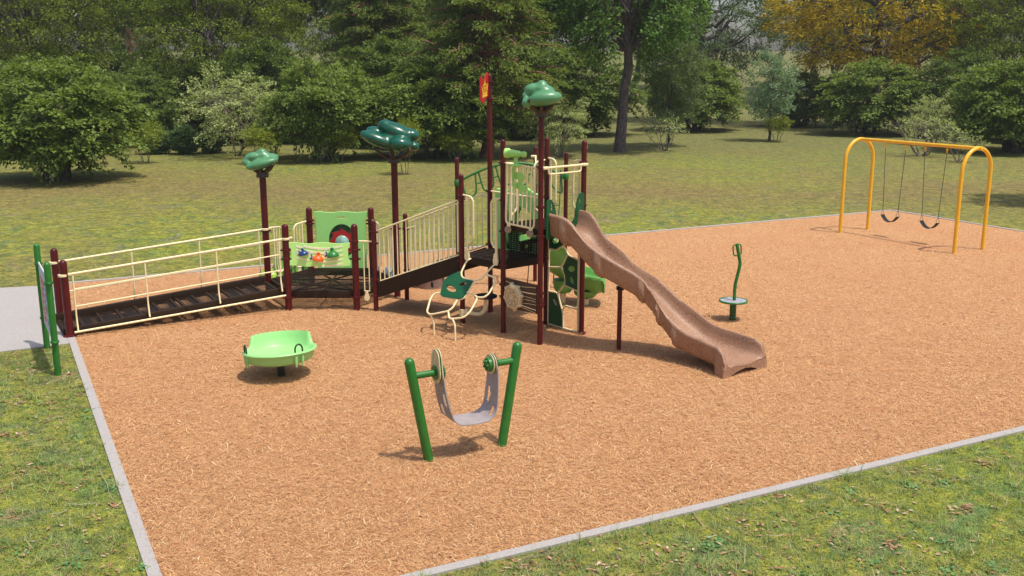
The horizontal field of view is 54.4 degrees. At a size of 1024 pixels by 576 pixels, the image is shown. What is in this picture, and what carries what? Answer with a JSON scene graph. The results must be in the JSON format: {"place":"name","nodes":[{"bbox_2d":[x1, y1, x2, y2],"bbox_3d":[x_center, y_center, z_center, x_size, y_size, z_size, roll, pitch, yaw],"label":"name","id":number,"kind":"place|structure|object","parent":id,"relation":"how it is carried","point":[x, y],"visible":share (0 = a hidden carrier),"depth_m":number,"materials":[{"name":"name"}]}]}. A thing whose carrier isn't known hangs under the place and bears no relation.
{"place":"outdoors","nodes":[
{"label":"outdoors","id":0,"kind":"place"},
{"bbox_2d":[0,286,68,352],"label":"path","id":1,"kind":"structure","parent":0,"point":[20,324],"depth_m":17.86,"materials":[{"name":"concrete"}]},
{"bbox_2d":[0,51,1023,575],"bbox_3d":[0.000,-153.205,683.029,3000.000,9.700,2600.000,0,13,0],"label":"lawn","id":2,"kind":"structure","parent":0,"point":[744,169],"depth_m":31.41,"materials":[{"name":"green plant"}]},
{"bbox_2d":[0,0,36,60],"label":"woodland tree","id":3,"kind":"object","parent":2,"relation":"on","point":[10,16],"visible":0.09,"depth_m":112.50,"materials":[{"name":"green plant"}]},
{"bbox_2d":[33,243,61,375],"bbox_3d":[-7.170,0.389,15.366,0.126,1.930,1.839,-7,14,-29],"label":"sign board","id":4,"kind":"object","parent":2,"relation":"on","point":[46,301],"visible":0.99,"depth_m":14.79,"materials":[{"name":"green paint"}]},
{"bbox_2d":[0,54,133,153],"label":"leafy bush","id":5,"kind":"object","parent":2,"relation":"on","point":[16,57],"visible":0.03,"depth_m":50.18,"materials":[{"name":"green plant"}]},
{"bbox_2d":[0,0,142,92],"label":"linden tree","id":6,"kind":"object","parent":2,"relation":"on","point":[48,45],"visible":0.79,"depth_m":59.83,"materials":[{"name":"green plant"}]},
{"bbox_2d":[0,52,157,186],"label":"leafy bush","id":7,"kind":"object","parent":2,"relation":"on","point":[73,139],"visible":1,"depth_m":38.09,"materials":[{"name":"green plant"}]},
{"bbox_2d":[20,0,158,53],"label":"woodland tree","id":8,"kind":"object","parent":2,"relation":"on","point":[121,29],"visible":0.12,"depth_m":87.64,"materials":[{"name":"green plant"}]},
{"bbox_2d":[71,41,154,89],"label":"leafy bush","id":9,"kind":"object","parent":2,"relation":"on","point":[116,64],"visible":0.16,"depth_m":73.35,"materials":[{"name":"green plant"}]},
{"bbox_2d":[97,11,172,67],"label":"pine tree","id":10,"kind":"object","parent":2,"relation":"on","point":[127,39],"visible":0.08,"depth_m":108.60,"materials":[{"name":"green plant"}]},
{"bbox_2d":[105,21,171,73],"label":"pine tree","id":11,"kind":"object","parent":2,"relation":"on","point":[132,41],"visible":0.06,"depth_m":121.40,"materials":[{"name":"green plant"}]},
{"bbox_2d":[122,120,166,163],"bbox_3d":[-17.178,-6.892,46.686,2.157,2.207,2.117,1,13,5],"label":"sapling","id":12,"kind":"object","parent":2,"relation":"on","point":[152,129],"visible":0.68,"depth_m":46.48,"materials":[{"name":"green plant"}]},
{"bbox_2d":[105,66,184,145],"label":"leafy bush","id":13,"kind":"object","parent":2,"relation":"on","point":[144,81],"visible":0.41,"depth_m":56.41,"materials":[{"name":"green plant"}]},
{"bbox_2d":[107,26,188,76],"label":"linden tree","id":14,"kind":"object","parent":2,"relation":"on","point":[136,47],"visible":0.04,"depth_m":140.34,"materials":[{"name":"green plant"}]},
{"bbox_2d":[138,124,170,154],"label":"hedge shrub","id":15,"kind":"object","parent":2,"relation":"on","point":[163,146],"visible":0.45,"depth_m":51.32,"materials":[{"name":"green plant"}]},
{"bbox_2d":[119,48,199,127],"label":"leafy bush","id":16,"kind":"object","parent":2,"relation":"on","point":[143,63],"visible":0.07,"depth_m":71.03,"materials":[{"name":"green plant"}]},
{"bbox_2d":[164,122,201,154],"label":"hedge shrub","id":17,"kind":"object","parent":2,"relation":"on","point":[179,143],"visible":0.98,"depth_m":51.20,"materials":[{"name":"green plant"}]},
{"bbox_2d":[85,0,296,57],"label":"woodland tree","id":18,"kind":"object","parent":2,"relation":"on","point":[216,28],"visible":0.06,"depth_m":77.37,"materials":[{"name":"green plant"}]},
{"bbox_2d":[145,60,260,137],"bbox_3d":[-19.128,-11.622,61.831,7.780,5.075,8.096,8,15,32],"label":"leafy bush","id":19,"kind":"object","parent":2,"relation":"on","point":[187,73],"visible":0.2,"depth_m":60.06,"materials":[{"name":"green plant"}]},
{"bbox_2d":[199,127,228,153],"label":"hedge shrub","id":20,"kind":"object","parent":2,"relation":"on","point":[216,147],"visible":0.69,"depth_m":51.89,"materials":[{"name":"green plant"}]},
{"bbox_2d":[122,0,322,136],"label":"linden tree","id":21,"kind":"object","parent":2,"relation":"on","point":[198,21],"visible":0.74,"depth_m":61.13,"materials":[{"name":"green plant"}]},
{"bbox_2d":[166,61,293,155],"bbox_3d":[-14.142,-8.857,49.661,6.324,4.880,6.242,0,13,2],"label":"pale shrub","id":22,"kind":"object","parent":2,"relation":"on","point":[214,109],"visible":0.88,"depth_m":49.54,"materials":[{"name":"green plant"}]},
{"bbox_2d":[194,51,273,130],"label":"leafy bush","id":23,"kind":"object","parent":2,"relation":"on","point":[243,122],"depth_m":67.66,"materials":[{"name":"green plant"}]},
{"bbox_2d":[238,122,280,151],"bbox_3d":[-11.727,-6.675,46.101,2.043,2.028,2.005,3,13,13],"label":"sapling","id":24,"kind":"object","parent":2,"relation":"on","point":[254,134],"visible":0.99,"depth_m":45.97,"materials":[{"name":"green plant"}]},
{"bbox_2d":[202,35,324,143],"bbox_3d":[-14.420,-11.666,59.022,7.237,6.497,7.532,3,13,15],"label":"leafy bush","id":25,"kind":"object","parent":2,"relation":"on","point":[266,60],"visible":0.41,"depth_m":57.46,"materials":[{"name":"green plant"}]},
{"bbox_2d":[220,0,307,44],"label":"woodland tree","id":26,"kind":"object","parent":2,"relation":"on","point":[241,17],"visible":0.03,"depth_m":119.75,"materials":[{"name":"green plant"}]},
{"bbox_2d":[250,57,389,162],"bbox_3d":[-9.043,-8.530,47.916,6.468,5.143,6.305,6,14,24],"label":"leafy bush","id":27,"kind":"object","parent":2,"relation":"on","point":[342,96],"visible":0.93,"depth_m":46.50,"materials":[{"name":"green plant"}]},
{"bbox_2d":[282,0,388,63],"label":"linden tree","id":28,"kind":"object","parent":2,"relation":"on","point":[319,36],"visible":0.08,"depth_m":106.74,"materials":[{"name":"green plant"}]},
{"bbox_2d":[311,121,362,162],"bbox_3d":[-8.195,-6.928,47.232,2.674,2.028,2.725,-9,15,-35],"label":"sapling","id":29,"kind":"object","parent":2,"relation":"on","point":[347,135],"visible":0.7,"depth_m":46.84,"materials":[{"name":"green plant"}]},
{"bbox_2d":[321,47,363,71],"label":"leafy bush","id":30,"kind":"object","parent":2,"relation":"on","point":[331,59],"visible":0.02,"depth_m":71.29,"materials":[{"name":"green plant"}]},
{"bbox_2d":[277,0,432,47],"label":"woodland tree","id":31,"kind":"object","parent":2,"relation":"on","point":[324,4],"visible":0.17,"depth_m":79.43,"materials":[{"name":"green plant"}]},
{"bbox_2d":[308,0,442,94],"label":"cedar tree","id":32,"kind":"object","parent":2,"relation":"on","point":[399,29],"visible":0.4,"depth_m":59.00,"materials":[{"name":"green plant"}]},
{"bbox_2d":[325,33,446,149],"bbox_3d":[-6.313,-11.123,56.494,8.936,6.546,8.587,-8,15,-30],"label":"leafy bush","id":33,"kind":"object","parent":2,"relation":"on","point":[381,55],"visible":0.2,"depth_m":54.80,"materials":[{"name":"green plant"}]},
{"bbox_2d":[389,113,424,174],"bbox_3d":[-4.488,-6.015,41.744,1.703,2.684,1.671,1,13,6],"label":"sapling","id":34,"kind":"object","parent":2,"relation":"on","point":[411,125],"visible":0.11,"depth_m":41.61,"materials":[{"name":"green plant"}]},
{"bbox_2d":[403,0,460,41],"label":"woodland tree","id":35,"kind":"object","parent":2,"relation":"on","point":[430,12],"depth_m":110.56,"materials":[{"name":"green plant"}]},
{"bbox_2d":[359,58,523,160],"bbox_3d":[-3.662,-8.850,49.480,8.761,5.093,7.731,2,13,10],"label":"leafy bush","id":36,"kind":"object","parent":2,"relation":"on","point":[434,121],"visible":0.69,"depth_m":47.48,"materials":[{"name":"green plant"}]},
{"bbox_2d":[433,129,475,161],"bbox_3d":[-2.747,-6.721,47.202,2.043,1.610,2.005,-1,13,-5],"label":"sapling","id":37,"kind":"object","parent":2,"relation":"on","point":[447,136],"visible":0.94,"depth_m":47.02,"materials":[{"name":"green plant"}]},
{"bbox_2d":[368,0,553,65],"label":"linden tree","id":38,"kind":"object","parent":2,"relation":"on","point":[435,4],"visible":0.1,"depth_m":75.13,"materials":[{"name":"green plant"}]},
{"bbox_2d":[391,0,575,157],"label":"cedar tree","id":39,"kind":"object","parent":2,"relation":"on","point":[488,33],"visible":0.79,"depth_m":47.51,"materials":[{"name":"green plant"}]},
{"bbox_2d":[0,356,1021,574],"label":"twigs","id":40,"kind":"object","parent":2,"relation":"on","point":[519,557],"visible":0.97,"depth_m":10.13,"materials":[{"name":"brown wood"}]},
{"bbox_2d":[0,345,1023,575],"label":"fallen leaves","id":41,"kind":"object","parent":2,"relation":"on","point":[667,547],"visible":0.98,"depth_m":9.96,"materials":[{"name":"brown plant"}]},
{"bbox_2d":[0,351,1023,575],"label":"clover","id":42,"kind":"object","parent":2,"relation":"on","point":[708,544],"visible":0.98,"depth_m":9.55,"materials":[{"name":"green plant"}]},
{"bbox_2d":[482,64,572,137],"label":"leafy bush","id":43,"kind":"object","parent":2,"relation":"on","point":[514,131],"visible":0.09,"depth_m":61.84,"materials":[{"name":"green plant"}]},
{"bbox_2d":[494,46,577,124],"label":"leafy bush","id":44,"kind":"object","parent":2,"relation":"on","point":[521,56],"visible":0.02,"depth_m":73.23,"materials":[{"name":"green plant"}]},
{"bbox_2d":[52,210,1023,575],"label":"kerb","id":45,"kind":"structure","parent":2,"relation":"on","point":[142,542],"depth_m":10.83,"materials":[{"name":"concrete"}]},
{"bbox_2d":[69,211,1023,575],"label":"mulch bed","id":46,"kind":"object","parent":2,"relation":"on","point":[879,229],"visible":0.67,"depth_m":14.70,"materials":[{"name":"brown wood"}]},
{"bbox_2d":[242,330,316,376],"bbox_3d":[-3.427,1.087,14.738,1.079,0.741,1.086,0,13,0],"label":"saucer spinner","id":47,"kind":"object","parent":46,"relation":"on","point":[280,350],"visible":1,"depth_m":14.89,"materials":[{"name":"light green plastic"},{"name":"black painted metal"}]},
{"bbox_2d":[259,253,307,283],"bbox_3d":[-4.801,-0.279,21.209,0.820,0.920,1.061,11,17,40],"label":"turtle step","id":48,"kind":"object","parent":46,"relation":"on","point":[293,268],"visible":0.15,"depth_m":20.97,"materials":[{"name":"green plastic"}]},
{"bbox_2d":[383,266,392,275],"bbox_3d":[-2.630,-0.304,21.600,0.360,0.340,0.310,0,13,0],"label":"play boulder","id":49,"kind":"object","parent":46,"relation":"on","point":[386,271],"visible":0.09,"depth_m":21.47,"materials":[{"name":"grey plastic"}]},
{"bbox_2d":[49,73,766,378],"bbox_3d":[-1.833,-1.498,17.745,12.454,4.574,5.162,3,13,12],"label":"play structure","id":50,"kind":"object","parent":46,"relation":"on","point":[338,248],"visible":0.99,"depth_m":17.57,"materials":[{"name":"red paint"}]},
{"bbox_2d":[404,342,521,461],"bbox_3d":[-0.549,1.438,11.725,1.510,1.593,0.380,-7,14,-28],"label":"sling swayer","id":51,"kind":"object","parent":46,"relation":"on","point":[491,365],"visible":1,"depth_m":11.69,"materials":[{"name":"green paint"}]},
{"bbox_2d":[454,146,568,282],"bbox_3d":[0.198,-1.276,20.219,2.225,3.060,1.631,9,15,34],"label":"overhead ladder","id":52,"kind":"object","parent":46,"relation":"on","point":[565,177],"visible":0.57,"depth_m":19.99,"materials":[{"name":"metal"}]},
{"bbox_2d":[719,243,747,320],"bbox_3d":[3.990,-0.035,17.884,0.526,1.556,0.526,0,13,0],"label":"standing spinner","id":53,"kind":"object","parent":46,"relation":"on","point":[733,301],"visible":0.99,"depth_m":17.84,"materials":[{"name":"green paint"}]},
{"bbox_2d":[838,137,992,253],"bbox_3d":[10.410,-2.409,25.906,1.185,2.787,3.748,-7,14,-29],"label":"swing frame","id":54,"kind":"object","parent":46,"relation":"on","point":[868,141],"visible":0.96,"depth_m":24.86,"materials":[{"name":"yellow paint"}]},
{"bbox_2d":[881,143,906,221],"bbox_3d":[10.091,-2.770,26.392,0.144,2.061,0.700,-7,14,-29],"label":"belt swing","id":55,"kind":"object","parent":54,"relation":"hanging from","point":[883,216],"visible":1,"depth_m":26.48,"materials":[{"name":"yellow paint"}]},
{"bbox_2d":[920,147,948,228],"bbox_3d":[10.707,-2.536,25.348,0.144,2.061,0.700,-7,14,-29],"label":"belt swing","id":56,"kind":"object","parent":54,"relation":"hanging from","point":[923,224],"visible":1,"depth_m":25.45,"materials":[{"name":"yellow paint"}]},
{"bbox_2d":[515,90,591,157],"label":"pale shrub","id":57,"kind":"object","parent":2,"relation":"on","point":[577,117],"visible":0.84,"depth_m":49.12,"materials":[{"name":"green plant"}]},
{"bbox_2d":[510,0,611,52],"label":"woodland tree","id":58,"kind":"object","parent":2,"relation":"on","point":[562,41],"visible":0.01,"depth_m":87.29,"materials":[{"name":"green plant"}]},
{"bbox_2d":[516,43,651,137],"bbox_3d":[3.897,-12.871,64.670,9.947,6.373,9.558,-9,15,-34],"label":"leafy bush","id":59,"kind":"object","parent":2,"relation":"on","point":[588,84],"visible":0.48,"depth_m":62.88,"materials":[{"name":"green plant"}]},
{"bbox_2d":[526,0,712,152],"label":"oak tree","id":60,"kind":"object","parent":2,"relation":"on","point":[581,22],"visible":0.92,"depth_m":50.74,"materials":[{"name":"green plant"}]},
{"bbox_2d":[610,0,695,99],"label":"woodland tree","id":61,"kind":"object","parent":2,"relation":"on","point":[637,62],"visible":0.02,"depth_m":115.65,"materials":[{"name":"green plant"}]},
{"bbox_2d":[641,115,688,150],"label":"bare shrub","id":62,"kind":"object","parent":2,"relation":"on","point":[668,128],"visible":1,"depth_m":53.18,"materials":[{"name":"green plant"}]},
{"bbox_2d":[632,27,712,145],"bbox_3d":[8.971,-11.523,55.738,4.620,7.378,4.285,-4,13,-18],"label":"slender tree","id":63,"kind":"object","parent":2,"relation":"on","point":[677,91],"visible":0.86,"depth_m":55.39,"materials":[{"name":"green plant"}]},
{"bbox_2d":[639,58,750,130],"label":"leafy bush","id":64,"kind":"object","parent":2,"relation":"on","point":[721,95],"visible":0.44,"depth_m":67.94,"materials":[{"name":"green plant"}]},
{"bbox_2d":[611,0,791,94],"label":"spreading tree","id":65,"kind":"object","parent":2,"relation":"on","point":[714,47],"visible":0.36,"depth_m":77.54,"materials":[{"name":"green plant"}]},
{"bbox_2d":[736,45,804,140],"bbox_3d":[15.500,-11.602,59.783,3.779,5.800,3.444,11,17,41],"label":"blue green tree","id":66,"kind":"object","parent":2,"relation":"on","point":[778,71],"visible":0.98,"depth_m":59.39,"materials":[{"name":"grey plant"}]},
{"bbox_2d":[761,113,793,141],"bbox_3d":[16.024,-9.607,59.716,2.005,1.789,2.043,-3,13,-13],"label":"sapling","id":67,"kind":"object","parent":2,"relation":"on","point":[781,120],"visible":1,"depth_m":59.49,"materials":[{"name":"green plant"}]},
{"bbox_2d":[752,70,834,128],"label":"leafy bush","id":68,"kind":"object","parent":2,"relation":"on","point":[805,112],"visible":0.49,"depth_m":73.24,"materials":[{"name":"green plant"}]},
{"bbox_2d":[753,0,900,93],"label":"linden tree","id":69,"kind":"object","parent":2,"relation":"on","point":[804,42],"visible":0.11,"depth_m":108.10,"materials":[{"name":"green plant"}]},
{"bbox_2d":[791,1,875,74],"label":"woodland tree","id":70,"kind":"object","parent":2,"relation":"on","point":[850,32],"visible":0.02,"depth_m":130.03,"materials":[{"name":"green plant"}]},
{"bbox_2d":[810,55,929,135],"bbox_3d":[23.772,-12.595,65.604,7.571,5.385,8.579,9,15,34],"label":"leafy bush","id":71,"kind":"object","parent":2,"relation":"on","point":[847,100],"visible":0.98,"depth_m":64.13,"materials":[{"name":"green plant"}]},
{"bbox_2d":[758,0,1008,127],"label":"golden tree","id":72,"kind":"object","parent":2,"relation":"on","point":[898,48],"visible":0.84,"depth_m":70.65,"materials":[{"name":"yellow plant"}]},
{"bbox_2d":[884,0,921,77],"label":"woodland tree","id":73,"kind":"object","parent":2,"relation":"on","point":[917,54],"visible":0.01,"depth_m":145.65,"materials":[{"name":"green plant"}]},
{"bbox_2d":[880,113,966,155],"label":"bare shrub","id":74,"kind":"object","parent":2,"relation":"on","point":[928,133],"visible":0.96,"depth_m":50.12,"materials":[{"name":"green plant"}]},
{"bbox_2d":[901,89,959,142],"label":"pale shrub","id":75,"kind":"object","parent":2,"relation":"on","point":[927,110],"visible":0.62,"depth_m":57.17,"materials":[{"name":"green plant"}]},
{"bbox_2d":[874,0,1021,87],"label":"woodland tree","id":76,"kind":"object","parent":2,"relation":"on","point":[913,31],"visible":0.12,"depth_m":88.34,"materials":[{"name":"green plant"}]},
{"bbox_2d":[908,46,1001,137],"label":"leafy bush","id":77,"kind":"object","parent":2,"relation":"on","point":[942,83],"visible":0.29,"depth_m":62.30,"materials":[{"name":"green plant"}]},
{"bbox_2d":[939,133,990,161],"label":"bare shrub","id":78,"kind":"object","parent":2,"relation":"on","point":[967,139],"visible":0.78,"depth_m":47.16,"materials":[{"name":"green plant"}]},
{"bbox_2d":[925,0,1023,128],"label":"linden tree","id":79,"kind":"object","parent":2,"relation":"on","point":[987,18],"visible":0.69,"depth_m":64.57,"materials":[{"name":"green plant"}]},
{"bbox_2d":[937,57,1023,153],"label":"leafy bush","id":80,"kind":"object","parent":2,"relation":"on","point":[982,99],"visible":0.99,"depth_m":51.21,"materials":[{"name":"green plant"}]},
{"bbox_2d":[969,60,1022,142],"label":"leafy bush","id":81,"kind":"object","parent":2,"relation":"on","point":[1001,90],"depth_m":58.85,"materials":[{"name":"green plant"}]},
{"bbox_2d":[990,0,1023,32],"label":"woodland tree","id":82,"kind":"object","parent":2,"relation":"on","point":[1013,9],"visible":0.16,"depth_m":80.72,"materials":[{"name":"green plant"}]},
{"bbox_2d":[6,0,1023,50],"label":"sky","id":83,"kind":"structure","parent":0,"point":[752,40],"materials":[{"name":"white"}]}
]}

